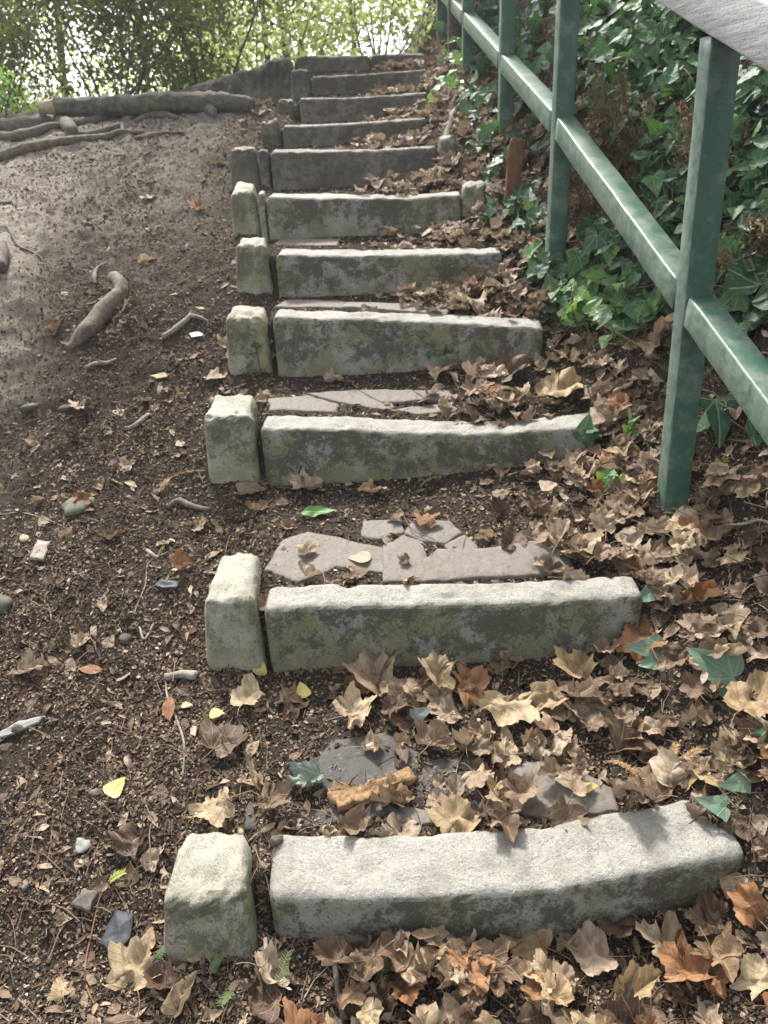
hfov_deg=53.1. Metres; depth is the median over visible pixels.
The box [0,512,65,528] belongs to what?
twig
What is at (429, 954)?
fallen leaf
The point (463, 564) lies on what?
paving slab
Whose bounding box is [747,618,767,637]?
fallen leaf
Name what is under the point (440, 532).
paving slab
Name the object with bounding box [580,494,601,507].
fallen leaf
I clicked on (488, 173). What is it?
ivy plant
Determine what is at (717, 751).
fallen leaf
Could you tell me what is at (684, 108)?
dead conifer
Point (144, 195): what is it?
fallen leaf
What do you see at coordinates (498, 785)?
fallen leaf
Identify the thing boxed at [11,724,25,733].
pebble
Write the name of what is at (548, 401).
fallen leaf
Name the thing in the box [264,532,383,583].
paving slab
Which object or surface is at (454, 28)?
wooden post
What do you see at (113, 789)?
fallen leaf
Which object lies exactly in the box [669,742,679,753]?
needle sprig
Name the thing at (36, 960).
bark chips
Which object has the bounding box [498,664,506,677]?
needle sprig
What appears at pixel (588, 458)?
fallen leaf
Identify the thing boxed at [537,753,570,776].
fallen leaf
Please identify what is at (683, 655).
fallen leaf
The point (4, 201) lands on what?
rock
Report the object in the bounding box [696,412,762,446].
ivy plant
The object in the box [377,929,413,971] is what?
fallen leaf
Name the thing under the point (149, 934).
fallen leaf
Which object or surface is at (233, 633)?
edging block
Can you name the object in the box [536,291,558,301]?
fallen leaf
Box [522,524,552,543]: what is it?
fallen leaf
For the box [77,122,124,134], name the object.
root
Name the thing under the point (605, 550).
fallen leaf
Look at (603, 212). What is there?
fallen leaf
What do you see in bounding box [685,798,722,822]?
fallen leaf
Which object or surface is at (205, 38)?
shrub
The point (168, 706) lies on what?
fallen leaf
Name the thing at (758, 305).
ivy plant
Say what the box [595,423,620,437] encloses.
fallen leaf
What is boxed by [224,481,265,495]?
fallen leaf
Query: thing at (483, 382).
fallen leaf
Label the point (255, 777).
fallen leaf
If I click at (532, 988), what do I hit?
fallen leaf
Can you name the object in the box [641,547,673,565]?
fallen leaf
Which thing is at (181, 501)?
stick
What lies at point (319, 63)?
step stone
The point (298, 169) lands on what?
step stone
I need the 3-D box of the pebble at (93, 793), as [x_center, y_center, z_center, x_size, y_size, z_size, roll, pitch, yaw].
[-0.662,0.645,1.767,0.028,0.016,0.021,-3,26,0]
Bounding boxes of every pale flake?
[151,372,166,378]
[189,332,202,336]
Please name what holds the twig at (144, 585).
on the ground
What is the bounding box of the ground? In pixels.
[0,0,767,1023]
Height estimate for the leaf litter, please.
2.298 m
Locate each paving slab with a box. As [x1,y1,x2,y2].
[244,801,402,832]
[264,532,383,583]
[268,395,339,412]
[274,299,345,309]
[275,238,340,246]
[305,389,398,412]
[315,733,419,791]
[342,302,451,314]
[359,389,425,404]
[360,519,404,541]
[382,535,426,582]
[383,806,434,825]
[395,404,460,415]
[404,519,462,545]
[414,390,456,401]
[415,754,504,808]
[421,541,573,582]
[444,535,477,548]
[506,761,619,819]
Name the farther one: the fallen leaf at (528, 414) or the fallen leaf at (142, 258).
the fallen leaf at (142, 258)
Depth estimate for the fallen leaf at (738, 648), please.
1.78 m
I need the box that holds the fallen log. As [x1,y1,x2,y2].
[37,90,255,116]
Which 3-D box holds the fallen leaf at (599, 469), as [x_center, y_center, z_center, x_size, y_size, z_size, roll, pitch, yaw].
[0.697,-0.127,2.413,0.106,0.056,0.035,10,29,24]
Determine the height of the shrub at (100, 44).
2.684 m
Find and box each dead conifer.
[564,69,665,224]
[665,98,757,201]
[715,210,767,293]
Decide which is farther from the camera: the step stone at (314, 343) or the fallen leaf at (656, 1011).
the step stone at (314, 343)
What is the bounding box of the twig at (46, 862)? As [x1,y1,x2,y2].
[30,816,53,910]
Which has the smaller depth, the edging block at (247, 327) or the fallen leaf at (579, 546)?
the fallen leaf at (579, 546)
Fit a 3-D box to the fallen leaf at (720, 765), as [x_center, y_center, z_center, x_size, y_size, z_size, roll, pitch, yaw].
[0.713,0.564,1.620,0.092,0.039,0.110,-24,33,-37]
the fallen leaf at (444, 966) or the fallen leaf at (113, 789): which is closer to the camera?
the fallen leaf at (444, 966)
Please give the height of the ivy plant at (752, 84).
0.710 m
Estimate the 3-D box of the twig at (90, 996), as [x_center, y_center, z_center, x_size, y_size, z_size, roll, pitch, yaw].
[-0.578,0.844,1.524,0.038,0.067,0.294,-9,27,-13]
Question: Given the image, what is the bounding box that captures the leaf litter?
[0,0,767,1023]
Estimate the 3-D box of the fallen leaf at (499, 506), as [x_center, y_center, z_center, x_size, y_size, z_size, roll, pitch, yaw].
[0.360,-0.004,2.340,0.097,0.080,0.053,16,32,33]
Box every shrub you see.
[0,0,99,102]
[0,0,194,110]
[0,0,306,107]
[0,58,30,117]
[0,65,73,113]
[54,0,313,91]
[55,0,321,92]
[108,0,412,90]
[289,0,435,57]
[383,0,434,40]
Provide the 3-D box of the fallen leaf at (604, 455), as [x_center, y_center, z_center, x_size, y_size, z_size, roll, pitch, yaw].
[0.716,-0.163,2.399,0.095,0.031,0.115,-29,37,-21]
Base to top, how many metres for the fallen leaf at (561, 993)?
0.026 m
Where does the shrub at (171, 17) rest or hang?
on the ground
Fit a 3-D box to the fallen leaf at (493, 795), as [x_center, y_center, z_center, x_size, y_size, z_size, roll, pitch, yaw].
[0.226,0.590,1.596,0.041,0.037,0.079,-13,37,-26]
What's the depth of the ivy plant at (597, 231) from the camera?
2.82 m
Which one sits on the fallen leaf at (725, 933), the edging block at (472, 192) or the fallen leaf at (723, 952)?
the fallen leaf at (723, 952)
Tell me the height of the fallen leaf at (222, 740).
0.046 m
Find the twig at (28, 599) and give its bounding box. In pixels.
[0,588,75,612]
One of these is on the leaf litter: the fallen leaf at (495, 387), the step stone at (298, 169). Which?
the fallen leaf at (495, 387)
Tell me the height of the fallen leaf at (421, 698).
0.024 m
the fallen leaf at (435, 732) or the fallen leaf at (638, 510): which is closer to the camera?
the fallen leaf at (435, 732)
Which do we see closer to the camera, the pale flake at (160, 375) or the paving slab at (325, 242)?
the pale flake at (160, 375)
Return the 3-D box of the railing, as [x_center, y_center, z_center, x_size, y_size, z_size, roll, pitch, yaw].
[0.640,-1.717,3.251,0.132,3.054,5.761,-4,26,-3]
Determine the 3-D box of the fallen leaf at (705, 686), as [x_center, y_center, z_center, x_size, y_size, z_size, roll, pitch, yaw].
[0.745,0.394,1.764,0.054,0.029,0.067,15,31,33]
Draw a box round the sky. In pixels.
[2,0,427,107]
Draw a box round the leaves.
[0,0,767,1023]
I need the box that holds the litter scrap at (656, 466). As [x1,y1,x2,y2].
[651,457,659,469]
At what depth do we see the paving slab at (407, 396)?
2.79 m
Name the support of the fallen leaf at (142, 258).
on the ground
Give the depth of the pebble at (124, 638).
2.13 m
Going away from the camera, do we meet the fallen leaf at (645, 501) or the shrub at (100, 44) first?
the fallen leaf at (645, 501)
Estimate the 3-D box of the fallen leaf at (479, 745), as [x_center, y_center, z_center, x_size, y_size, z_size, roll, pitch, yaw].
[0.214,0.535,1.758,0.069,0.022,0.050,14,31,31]
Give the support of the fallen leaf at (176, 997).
on the ground
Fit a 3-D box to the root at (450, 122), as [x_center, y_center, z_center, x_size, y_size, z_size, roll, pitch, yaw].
[0.375,-2.125,4.205,0.100,0.304,0.674,7,28,19]
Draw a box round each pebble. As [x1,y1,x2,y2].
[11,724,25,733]
[19,534,28,541]
[20,403,37,411]
[22,881,28,890]
[57,783,65,789]
[58,405,72,411]
[89,788,101,797]
[119,633,131,643]
[153,489,159,495]
[269,834,282,846]
[375,816,380,822]
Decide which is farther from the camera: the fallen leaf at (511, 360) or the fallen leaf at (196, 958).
the fallen leaf at (511, 360)
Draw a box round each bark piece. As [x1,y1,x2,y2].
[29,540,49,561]
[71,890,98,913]
[327,766,416,811]
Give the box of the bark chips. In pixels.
[0,0,767,1023]
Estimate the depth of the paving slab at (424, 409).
2.70 m
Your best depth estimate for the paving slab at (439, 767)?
1.74 m
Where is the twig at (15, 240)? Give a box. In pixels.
[0,218,45,261]
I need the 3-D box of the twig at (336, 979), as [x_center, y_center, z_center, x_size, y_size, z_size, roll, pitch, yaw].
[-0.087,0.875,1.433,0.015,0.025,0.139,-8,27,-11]
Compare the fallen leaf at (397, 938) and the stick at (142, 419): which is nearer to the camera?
the fallen leaf at (397, 938)
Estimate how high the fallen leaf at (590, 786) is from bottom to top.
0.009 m
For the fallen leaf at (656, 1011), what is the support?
on the fallen leaf at (649, 1019)
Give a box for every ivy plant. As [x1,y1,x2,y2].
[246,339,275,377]
[425,345,467,368]
[427,23,476,105]
[432,0,547,111]
[453,78,507,184]
[477,52,545,151]
[483,194,525,223]
[508,181,573,320]
[522,0,708,240]
[527,230,578,298]
[537,204,679,339]
[557,245,666,348]
[572,77,751,278]
[572,414,601,452]
[595,410,655,509]
[655,179,747,379]
[685,55,767,279]
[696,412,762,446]
[713,215,767,332]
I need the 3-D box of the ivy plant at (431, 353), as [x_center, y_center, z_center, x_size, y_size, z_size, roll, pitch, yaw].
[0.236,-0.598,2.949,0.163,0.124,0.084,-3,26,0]
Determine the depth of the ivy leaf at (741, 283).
2.29 m
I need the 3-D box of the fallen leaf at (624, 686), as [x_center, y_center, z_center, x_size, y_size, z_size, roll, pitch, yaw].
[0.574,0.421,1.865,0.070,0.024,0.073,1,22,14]
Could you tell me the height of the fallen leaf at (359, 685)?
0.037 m
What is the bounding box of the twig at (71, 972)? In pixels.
[33,960,108,987]
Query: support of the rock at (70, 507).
on the ground
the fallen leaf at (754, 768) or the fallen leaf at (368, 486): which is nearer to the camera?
the fallen leaf at (754, 768)
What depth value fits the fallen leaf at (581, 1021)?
1.31 m
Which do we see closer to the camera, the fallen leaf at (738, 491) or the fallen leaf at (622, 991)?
the fallen leaf at (622, 991)
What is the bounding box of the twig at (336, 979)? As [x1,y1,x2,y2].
[332,962,347,1021]
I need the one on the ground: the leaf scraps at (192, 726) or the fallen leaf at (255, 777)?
the leaf scraps at (192, 726)
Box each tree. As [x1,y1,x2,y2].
[0,0,150,101]
[22,0,231,95]
[166,0,375,88]
[180,1,294,64]
[190,0,381,75]
[272,0,383,55]
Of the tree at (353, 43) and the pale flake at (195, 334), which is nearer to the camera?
the pale flake at (195, 334)
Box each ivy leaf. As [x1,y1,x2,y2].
[410,707,432,724]
[625,633,663,656]
[638,650,664,670]
[640,583,679,601]
[686,647,743,697]
[694,793,729,821]
[700,394,738,447]
[719,769,750,793]
[724,236,767,295]
[744,718,767,749]
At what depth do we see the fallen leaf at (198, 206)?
3.89 m
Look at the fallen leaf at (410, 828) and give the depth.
1.61 m
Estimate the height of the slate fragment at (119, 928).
0.019 m
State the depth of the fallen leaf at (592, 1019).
1.32 m
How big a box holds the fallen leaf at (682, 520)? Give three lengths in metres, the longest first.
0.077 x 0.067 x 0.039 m
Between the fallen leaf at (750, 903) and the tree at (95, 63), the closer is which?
the fallen leaf at (750, 903)
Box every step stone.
[261,413,595,485]
[265,576,642,671]
[266,191,460,239]
[270,800,743,946]
[271,145,437,190]
[273,309,542,376]
[276,247,501,297]
[282,118,426,147]
[296,55,369,72]
[299,92,427,122]
[311,69,425,94]
[370,53,425,69]
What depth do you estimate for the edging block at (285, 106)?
4.79 m
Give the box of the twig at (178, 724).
[165,680,185,776]
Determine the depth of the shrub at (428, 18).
6.76 m
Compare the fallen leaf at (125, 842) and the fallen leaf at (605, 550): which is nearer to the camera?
the fallen leaf at (125, 842)
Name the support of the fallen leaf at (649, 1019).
on the leaf litter
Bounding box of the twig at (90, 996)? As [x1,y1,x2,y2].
[84,864,102,1016]
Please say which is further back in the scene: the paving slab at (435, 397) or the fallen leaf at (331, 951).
the paving slab at (435, 397)
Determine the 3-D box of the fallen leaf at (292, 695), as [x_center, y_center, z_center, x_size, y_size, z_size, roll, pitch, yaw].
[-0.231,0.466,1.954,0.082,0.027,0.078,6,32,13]
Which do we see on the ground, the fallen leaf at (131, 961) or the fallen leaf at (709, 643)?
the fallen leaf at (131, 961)
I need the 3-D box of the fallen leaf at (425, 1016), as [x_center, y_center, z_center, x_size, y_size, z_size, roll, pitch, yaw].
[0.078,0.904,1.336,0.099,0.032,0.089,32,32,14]
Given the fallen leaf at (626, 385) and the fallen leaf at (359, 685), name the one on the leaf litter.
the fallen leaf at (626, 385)
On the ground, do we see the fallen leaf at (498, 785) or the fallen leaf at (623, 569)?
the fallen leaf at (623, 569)
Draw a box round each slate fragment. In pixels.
[99,910,133,950]
[154,579,178,589]
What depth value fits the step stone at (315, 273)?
3.27 m
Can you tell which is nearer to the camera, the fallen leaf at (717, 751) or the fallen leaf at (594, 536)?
the fallen leaf at (717, 751)
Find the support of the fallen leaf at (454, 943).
on the leaf litter
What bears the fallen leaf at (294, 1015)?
on the fallen leaf
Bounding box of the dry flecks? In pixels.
[0,108,274,543]
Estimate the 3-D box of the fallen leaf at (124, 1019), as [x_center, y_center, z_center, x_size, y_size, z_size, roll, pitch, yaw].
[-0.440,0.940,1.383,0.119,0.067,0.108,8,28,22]
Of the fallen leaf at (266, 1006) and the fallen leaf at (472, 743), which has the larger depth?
the fallen leaf at (472, 743)
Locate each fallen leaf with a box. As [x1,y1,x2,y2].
[47,974,69,1006]
[67,630,90,653]
[68,399,85,409]
[72,487,97,504]
[79,664,102,673]
[95,521,121,540]
[102,777,124,802]
[103,821,145,859]
[103,935,160,992]
[104,988,163,1023]
[130,253,155,263]
[132,848,159,871]
[137,189,160,198]
[141,927,155,948]
[143,957,191,999]
[160,970,196,1022]
[162,696,174,722]
[169,548,194,569]
[173,622,179,630]
[176,702,191,707]
[187,197,202,209]
[187,953,201,968]
[188,787,248,826]
[196,710,248,764]
[203,367,227,379]
[209,708,223,717]
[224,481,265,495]
[229,672,264,715]
[236,940,292,989]
[247,976,283,1022]
[248,757,263,791]
[252,780,291,808]
[253,662,266,676]
[254,956,262,996]
[274,682,304,703]
[282,996,317,1023]
[285,758,338,787]
[288,464,323,489]
[296,505,334,516]
[296,682,310,700]
[298,560,320,576]
[306,1013,325,1023]
[313,935,358,965]
[320,1011,333,1023]
[323,367,344,381]
[327,680,376,729]
[336,977,369,1009]
[342,649,402,696]
[344,940,393,981]
[345,672,377,694]
[350,1016,360,1023]
[356,997,383,1023]
[358,478,386,492]
[358,984,397,1021]
[368,783,406,804]
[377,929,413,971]
[382,812,421,836]
[388,967,427,1006]
[391,947,430,983]
[392,929,409,957]
[402,970,425,985]
[407,1010,448,1023]
[409,1001,446,1023]
[410,508,447,527]
[413,717,454,753]
[414,939,450,973]
[415,685,429,701]
[415,939,448,968]
[418,650,457,689]
[421,948,473,995]
[422,922,454,950]
[425,793,480,833]
[427,694,462,723]
[438,395,451,407]
[440,662,489,710]
[444,937,470,955]
[447,942,512,996]
[451,724,473,743]
[453,729,478,756]
[453,1002,477,1023]
[459,737,490,755]
[459,762,496,788]
[460,998,482,1020]
[463,956,499,994]
[471,354,486,369]
[474,529,500,539]
[475,377,494,389]
[475,690,540,726]
[475,943,527,997]
[476,384,500,394]
[477,364,508,377]
[477,789,522,842]
[481,720,491,754]
[485,781,510,811]
[488,736,530,767]
[488,775,503,789]
[490,496,510,518]
[491,735,509,771]
[492,347,530,382]
[499,763,543,803]
[499,927,573,961]
[500,651,518,671]
[501,525,526,550]
[519,405,536,421]
[520,968,553,1005]
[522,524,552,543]
[522,727,543,743]
[523,948,552,992]
[525,366,587,397]
[527,494,551,510]
[529,679,568,710]
[534,715,572,734]
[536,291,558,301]
[536,703,571,720]
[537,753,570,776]
[540,396,560,404]
[541,969,573,1013]
[541,999,584,1023]
[546,793,588,827]
[548,691,562,706]
[552,646,598,678]
[554,764,591,795]
[556,677,601,697]
[559,346,581,362]
[561,532,603,553]
[562,459,597,477]
[565,463,586,481]
[567,1018,589,1023]
[570,1010,611,1023]
[574,453,595,465]
[575,478,610,491]
[577,538,602,554]
[578,539,617,563]
[579,505,592,524]
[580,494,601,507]
[581,780,597,792]
[583,458,602,468]
[584,356,601,368]
[588,1014,596,1023]
[591,489,611,499]
[592,682,612,706]
[594,635,620,652]
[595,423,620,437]
[595,461,605,475]
[596,915,641,938]
[596,983,644,1023]
[598,203,614,227]
[598,449,628,467]
[598,499,631,523]
[602,385,625,397]
[604,438,634,456]
[604,476,630,493]
[606,391,631,417]
[607,676,635,696]
[609,378,632,393]
[610,766,677,799]
[611,388,632,399]
[611,555,646,577]
[612,445,636,460]
[613,959,661,999]
[614,501,644,520]
[614,613,667,665]
[616,466,655,483]
[616,981,664,1006]
[624,399,646,414]
[624,488,652,506]
[628,551,648,574]
[634,989,666,1023]
[635,765,672,804]
[636,910,683,955]
[636,1013,658,1023]
[637,338,659,354]
[637,490,654,507]
[637,555,672,603]
[638,468,658,484]
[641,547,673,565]
[644,447,659,458]
[646,319,670,350]
[646,588,685,611]
[649,746,689,789]
[650,534,667,549]
[651,698,678,737]
[653,312,673,332]
[656,925,716,981]
[658,563,686,585]
[661,528,694,553]
[661,649,688,668]
[663,639,701,670]
[667,518,696,534]
[671,543,719,560]
[678,514,703,528]
[679,561,698,587]
[679,746,710,791]
[679,749,716,773]
[680,579,727,603]
[681,703,719,722]
[683,530,708,546]
[684,887,728,935]
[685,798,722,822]
[689,921,743,971]
[693,759,736,807]
[695,676,724,695]
[698,633,730,658]
[699,927,741,983]
[701,464,748,487]
[702,909,734,934]
[703,963,729,999]
[705,457,728,474]
[707,493,724,516]
[710,729,755,768]
[714,642,747,655]
[717,602,750,640]
[719,543,746,567]
[720,748,763,777]
[722,669,767,723]
[722,725,739,745]
[724,734,752,763]
[726,881,767,928]
[729,953,767,1000]
[730,474,761,497]
[733,715,767,750]
[736,766,763,782]
[743,516,767,544]
[743,716,767,748]
[745,991,767,1011]
[746,730,767,768]
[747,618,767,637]
[758,746,767,758]
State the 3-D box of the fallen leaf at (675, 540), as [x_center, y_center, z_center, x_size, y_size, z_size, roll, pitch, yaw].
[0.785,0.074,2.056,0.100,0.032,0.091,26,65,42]
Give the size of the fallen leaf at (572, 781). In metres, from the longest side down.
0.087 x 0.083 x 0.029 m
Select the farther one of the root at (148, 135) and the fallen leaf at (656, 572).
the root at (148, 135)
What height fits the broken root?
0.251 m
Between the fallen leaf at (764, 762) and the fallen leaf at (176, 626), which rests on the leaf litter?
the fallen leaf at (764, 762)
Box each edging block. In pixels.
[164,832,257,962]
[204,394,260,483]
[205,553,266,671]
[226,305,273,375]
[230,146,260,185]
[231,181,260,235]
[236,237,272,294]
[258,149,270,187]
[258,191,268,239]
[260,118,280,145]
[277,99,295,114]
[291,69,311,99]
[429,114,437,123]
[438,134,456,162]
[460,180,486,215]
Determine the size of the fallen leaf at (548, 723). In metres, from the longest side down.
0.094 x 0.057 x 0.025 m
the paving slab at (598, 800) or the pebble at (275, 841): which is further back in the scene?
the paving slab at (598, 800)
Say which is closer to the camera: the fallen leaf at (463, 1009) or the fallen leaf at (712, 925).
the fallen leaf at (463, 1009)
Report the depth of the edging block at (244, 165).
4.03 m
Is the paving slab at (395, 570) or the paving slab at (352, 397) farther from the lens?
the paving slab at (352, 397)
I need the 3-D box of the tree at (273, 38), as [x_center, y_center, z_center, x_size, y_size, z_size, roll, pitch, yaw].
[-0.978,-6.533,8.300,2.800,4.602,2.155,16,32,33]
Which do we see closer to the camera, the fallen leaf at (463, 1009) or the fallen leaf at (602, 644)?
the fallen leaf at (463, 1009)
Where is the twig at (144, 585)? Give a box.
[130,551,167,628]
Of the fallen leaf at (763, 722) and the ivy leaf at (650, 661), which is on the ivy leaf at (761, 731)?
the fallen leaf at (763, 722)
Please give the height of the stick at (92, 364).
0.023 m
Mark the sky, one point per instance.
(390, 46)
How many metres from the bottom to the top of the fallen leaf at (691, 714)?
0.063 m
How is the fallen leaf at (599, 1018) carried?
on the fallen leaf at (592, 1019)
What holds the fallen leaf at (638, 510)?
on the leaf litter
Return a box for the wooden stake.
[505,138,526,197]
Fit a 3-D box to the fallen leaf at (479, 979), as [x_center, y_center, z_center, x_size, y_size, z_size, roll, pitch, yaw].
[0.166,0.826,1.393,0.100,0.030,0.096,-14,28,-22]
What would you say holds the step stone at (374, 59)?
on the ground
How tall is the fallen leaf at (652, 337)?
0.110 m
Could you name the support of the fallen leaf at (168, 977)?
on the ground
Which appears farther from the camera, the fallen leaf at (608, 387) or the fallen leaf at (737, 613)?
the fallen leaf at (608, 387)
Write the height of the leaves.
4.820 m
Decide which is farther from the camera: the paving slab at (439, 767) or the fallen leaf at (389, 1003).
the paving slab at (439, 767)
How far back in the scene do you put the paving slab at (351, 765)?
1.77 m
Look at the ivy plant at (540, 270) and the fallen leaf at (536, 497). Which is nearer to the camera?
the fallen leaf at (536, 497)
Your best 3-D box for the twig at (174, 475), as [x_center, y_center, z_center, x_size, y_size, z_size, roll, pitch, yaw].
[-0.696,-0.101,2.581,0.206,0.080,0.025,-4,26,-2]
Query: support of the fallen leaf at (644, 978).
on the ground
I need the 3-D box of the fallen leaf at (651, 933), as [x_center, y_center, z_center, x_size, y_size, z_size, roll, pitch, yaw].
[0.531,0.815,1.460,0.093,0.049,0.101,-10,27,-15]
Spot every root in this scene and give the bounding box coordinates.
[0,114,41,117]
[0,114,77,135]
[0,122,60,140]
[0,129,144,160]
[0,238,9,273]
[64,271,128,349]
[73,103,217,125]
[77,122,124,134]
[134,110,178,123]
[134,131,178,139]
[442,100,467,135]
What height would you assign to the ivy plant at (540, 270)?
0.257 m
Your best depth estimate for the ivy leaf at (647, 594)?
2.01 m
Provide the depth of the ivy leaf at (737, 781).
1.57 m
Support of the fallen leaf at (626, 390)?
on the leaf litter
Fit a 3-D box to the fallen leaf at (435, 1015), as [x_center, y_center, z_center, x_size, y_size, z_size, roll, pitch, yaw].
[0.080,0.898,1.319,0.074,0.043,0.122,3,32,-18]
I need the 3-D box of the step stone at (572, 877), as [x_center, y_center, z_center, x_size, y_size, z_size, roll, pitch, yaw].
[0.251,0.767,1.578,0.948,0.210,0.200,-4,26,-3]
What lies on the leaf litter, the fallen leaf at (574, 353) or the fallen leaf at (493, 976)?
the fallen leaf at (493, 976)
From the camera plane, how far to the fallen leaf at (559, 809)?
1.61 m
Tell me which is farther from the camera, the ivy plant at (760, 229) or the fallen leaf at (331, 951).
the ivy plant at (760, 229)
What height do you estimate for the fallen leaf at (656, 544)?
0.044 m
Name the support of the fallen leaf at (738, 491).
on the ground
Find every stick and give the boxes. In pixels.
[0,716,42,737]
[85,358,116,368]
[92,262,106,285]
[127,413,149,429]
[138,623,153,639]
[145,549,158,558]
[161,313,191,339]
[164,670,197,680]
[166,498,211,510]
[190,314,208,320]
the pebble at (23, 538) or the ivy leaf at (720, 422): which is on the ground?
the pebble at (23, 538)
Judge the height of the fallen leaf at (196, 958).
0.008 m
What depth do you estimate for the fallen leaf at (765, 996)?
1.36 m
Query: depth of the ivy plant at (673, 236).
2.58 m
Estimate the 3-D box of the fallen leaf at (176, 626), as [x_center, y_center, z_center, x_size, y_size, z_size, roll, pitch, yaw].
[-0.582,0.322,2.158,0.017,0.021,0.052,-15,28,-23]
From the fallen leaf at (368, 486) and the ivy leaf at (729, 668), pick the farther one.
the fallen leaf at (368, 486)
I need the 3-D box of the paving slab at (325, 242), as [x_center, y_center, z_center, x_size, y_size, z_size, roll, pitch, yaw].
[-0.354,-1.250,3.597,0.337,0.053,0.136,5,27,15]
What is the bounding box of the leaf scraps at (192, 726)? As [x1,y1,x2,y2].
[0,0,767,1023]
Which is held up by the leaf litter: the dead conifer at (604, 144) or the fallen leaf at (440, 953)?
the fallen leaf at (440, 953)
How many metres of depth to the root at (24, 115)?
4.90 m
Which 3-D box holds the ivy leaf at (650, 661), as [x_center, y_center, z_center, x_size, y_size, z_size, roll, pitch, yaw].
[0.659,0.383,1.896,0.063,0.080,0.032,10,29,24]
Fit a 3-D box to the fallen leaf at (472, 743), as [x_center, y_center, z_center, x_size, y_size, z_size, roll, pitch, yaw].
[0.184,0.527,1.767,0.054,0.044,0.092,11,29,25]
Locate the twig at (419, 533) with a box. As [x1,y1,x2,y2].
[400,509,435,554]
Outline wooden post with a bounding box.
[447,0,461,66]
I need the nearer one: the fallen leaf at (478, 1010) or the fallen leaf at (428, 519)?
the fallen leaf at (478, 1010)
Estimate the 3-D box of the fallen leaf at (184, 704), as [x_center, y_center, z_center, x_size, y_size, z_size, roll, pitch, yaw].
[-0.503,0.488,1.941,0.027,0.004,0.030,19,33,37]
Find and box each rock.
[0,198,11,205]
[0,594,12,613]
[62,496,94,515]
[75,836,90,853]
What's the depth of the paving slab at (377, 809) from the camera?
1.66 m
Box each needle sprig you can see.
[107,868,126,882]
[152,945,165,962]
[158,478,170,493]
[209,953,224,974]
[217,990,234,1007]
[273,949,292,991]
[374,957,390,987]
[448,745,456,751]
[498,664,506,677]
[605,760,645,781]
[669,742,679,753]
[681,744,708,756]
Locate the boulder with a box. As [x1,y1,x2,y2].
[186,57,293,100]
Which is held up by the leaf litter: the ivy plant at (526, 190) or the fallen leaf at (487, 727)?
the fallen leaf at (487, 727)
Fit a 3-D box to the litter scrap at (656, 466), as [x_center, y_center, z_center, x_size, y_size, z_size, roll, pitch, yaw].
[0.828,-0.142,2.375,0.044,0.061,0.061,-23,33,-36]
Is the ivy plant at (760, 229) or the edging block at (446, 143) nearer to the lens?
the ivy plant at (760, 229)
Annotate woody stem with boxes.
[551,318,660,359]
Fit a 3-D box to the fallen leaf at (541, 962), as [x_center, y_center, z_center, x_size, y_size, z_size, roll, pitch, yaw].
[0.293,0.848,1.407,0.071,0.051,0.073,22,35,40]
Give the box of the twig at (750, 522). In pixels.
[725,519,767,525]
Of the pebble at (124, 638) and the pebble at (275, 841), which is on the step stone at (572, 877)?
the pebble at (275, 841)
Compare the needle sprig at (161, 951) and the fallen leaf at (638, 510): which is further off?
the fallen leaf at (638, 510)
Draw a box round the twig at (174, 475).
[147,469,205,494]
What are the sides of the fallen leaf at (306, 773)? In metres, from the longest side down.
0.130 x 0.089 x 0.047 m
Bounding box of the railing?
[436,0,767,517]
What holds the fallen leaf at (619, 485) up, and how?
on the leaf litter
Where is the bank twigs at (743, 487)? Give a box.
[476,0,767,651]
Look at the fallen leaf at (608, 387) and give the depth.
2.62 m
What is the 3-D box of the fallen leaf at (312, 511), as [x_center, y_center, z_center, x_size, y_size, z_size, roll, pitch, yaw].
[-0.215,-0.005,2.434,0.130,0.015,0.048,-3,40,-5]
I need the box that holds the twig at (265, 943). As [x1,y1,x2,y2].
[263,937,267,949]
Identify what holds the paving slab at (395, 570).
on the ground
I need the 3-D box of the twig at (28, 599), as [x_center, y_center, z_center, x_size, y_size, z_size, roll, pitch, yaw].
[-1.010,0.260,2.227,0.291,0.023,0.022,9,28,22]
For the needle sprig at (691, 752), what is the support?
on the ground
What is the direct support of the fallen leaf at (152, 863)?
on the ground
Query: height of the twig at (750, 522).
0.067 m
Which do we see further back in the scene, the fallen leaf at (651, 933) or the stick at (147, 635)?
the stick at (147, 635)
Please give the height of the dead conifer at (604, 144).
0.607 m
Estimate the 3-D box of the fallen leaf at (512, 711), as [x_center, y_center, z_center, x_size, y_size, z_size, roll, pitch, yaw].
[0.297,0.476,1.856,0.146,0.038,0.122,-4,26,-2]
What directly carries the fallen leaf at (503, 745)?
on the paving slab at (439, 767)
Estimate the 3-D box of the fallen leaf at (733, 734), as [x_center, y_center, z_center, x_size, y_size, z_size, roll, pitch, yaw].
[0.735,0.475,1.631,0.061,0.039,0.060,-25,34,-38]
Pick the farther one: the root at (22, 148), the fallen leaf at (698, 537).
the root at (22, 148)
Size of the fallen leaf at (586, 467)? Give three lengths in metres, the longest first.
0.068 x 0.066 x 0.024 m
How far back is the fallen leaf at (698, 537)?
2.04 m
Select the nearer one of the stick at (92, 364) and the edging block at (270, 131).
the stick at (92, 364)
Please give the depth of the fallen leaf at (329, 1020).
1.33 m
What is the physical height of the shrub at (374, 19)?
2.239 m

